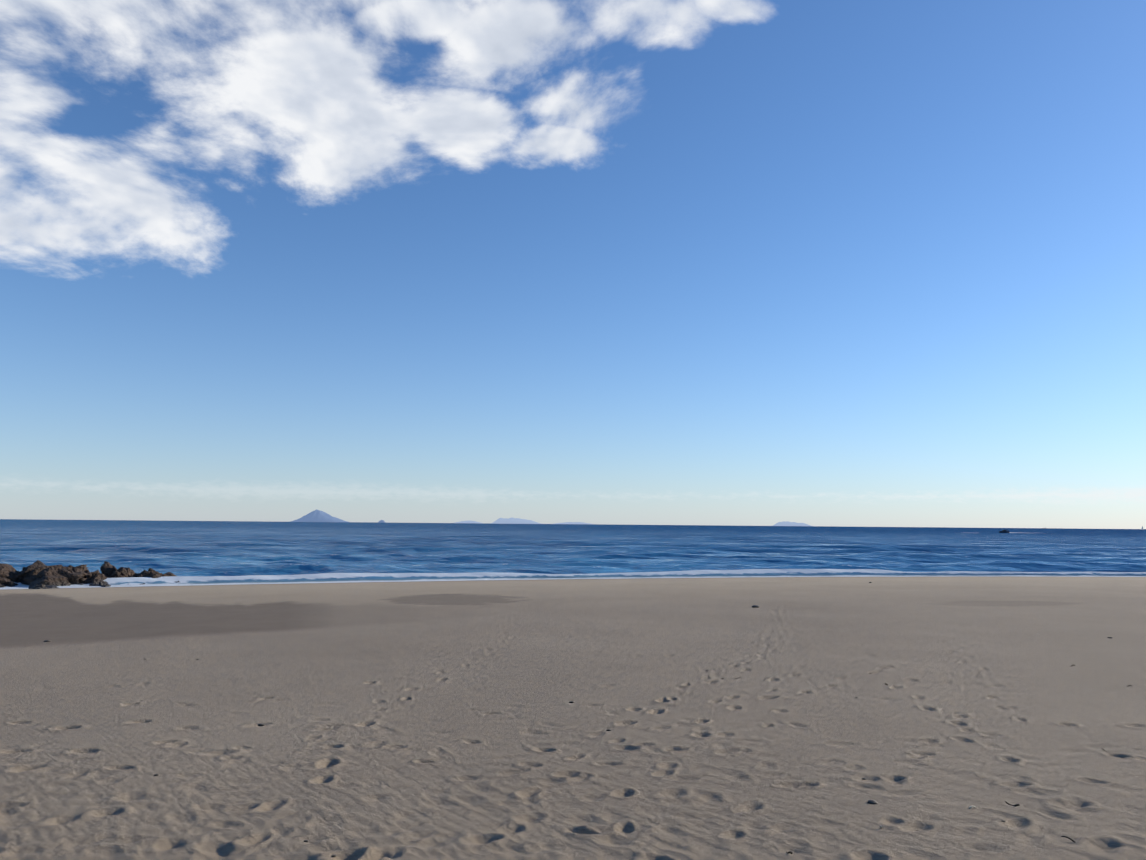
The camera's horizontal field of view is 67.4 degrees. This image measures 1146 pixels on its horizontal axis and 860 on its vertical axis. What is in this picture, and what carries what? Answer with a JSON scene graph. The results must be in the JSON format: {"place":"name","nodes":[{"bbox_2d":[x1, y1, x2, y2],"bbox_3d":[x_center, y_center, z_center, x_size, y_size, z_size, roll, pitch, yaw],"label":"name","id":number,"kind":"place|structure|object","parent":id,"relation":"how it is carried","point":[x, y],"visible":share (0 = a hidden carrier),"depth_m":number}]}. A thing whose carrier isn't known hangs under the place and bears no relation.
{"place":"outdoors","nodes":[
{"label":"outdoors","id":0,"kind":"place"},
{"bbox_2d":[290,509,346,521],"bbox_3d":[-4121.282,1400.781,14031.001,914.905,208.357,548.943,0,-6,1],"label":"island","id":1,"kind":"structure","parent":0,"point":[316,515],"depth_m":13828.64},
{"bbox_2d":[0,576,1145,859],"bbox_3d":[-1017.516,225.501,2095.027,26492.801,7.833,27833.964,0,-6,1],"label":"beach sand","id":2,"kind":"structure","parent":0,"point":[424,720],"depth_m":7.66},
{"bbox_2d":[43,582,1111,856],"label":"beach pebbles","id":3,"kind":"object","parent":2,"relation":"on","point":[607,730],"visible":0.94,"depth_m":7.22},
{"bbox_2d":[447,653,1130,853],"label":"driftwood twigs","id":4,"kind":"object","parent":2,"relation":"on","point":[1018,804],"visible":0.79,"depth_m":5.20},
{"bbox_2d":[0,519,1145,588],"bbox_3d":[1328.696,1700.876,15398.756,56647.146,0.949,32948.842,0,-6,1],"label":"sea water","id":5,"kind":"structure","parent":0,"point":[186,553],"depth_m":81.65},
{"bbox_2d":[0,560,178,588],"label":"shore rocks","id":6,"kind":"object","parent":5,"relation":"in","point":[37,574],"visible":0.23,"depth_m":36.81},
{"bbox_2d":[455,520,483,523],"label":"island","id":7,"kind":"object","parent":5,"relation":"on","point":[469,521],"visible":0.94,"depth_m":15852.10},
{"bbox_2d":[490,518,540,523],"bbox_3d":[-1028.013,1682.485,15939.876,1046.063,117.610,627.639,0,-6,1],"label":"island","id":8,"kind":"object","parent":5,"relation":"on","point":[510,521],"visible":0.88,"depth_m":15699.84},
{"bbox_2d":[555,522,589,523],"bbox_3d":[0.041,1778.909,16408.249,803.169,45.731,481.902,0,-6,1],"label":"island","id":9,"kind":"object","parent":5,"relation":"on","point":[573,523],"visible":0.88,"depth_m":16247.62},
{"bbox_2d":[0,0,1145,528],"label":"sky","id":10,"kind":"structure","parent":0,"point":[837,263]},
{"bbox_2d":[773,521,810,525],"bbox_3d":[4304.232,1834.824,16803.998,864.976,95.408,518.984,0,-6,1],"label":"island","id":11,"kind":"structure","parent":0,"point":[784,523],"depth_m":16625.47}
]}

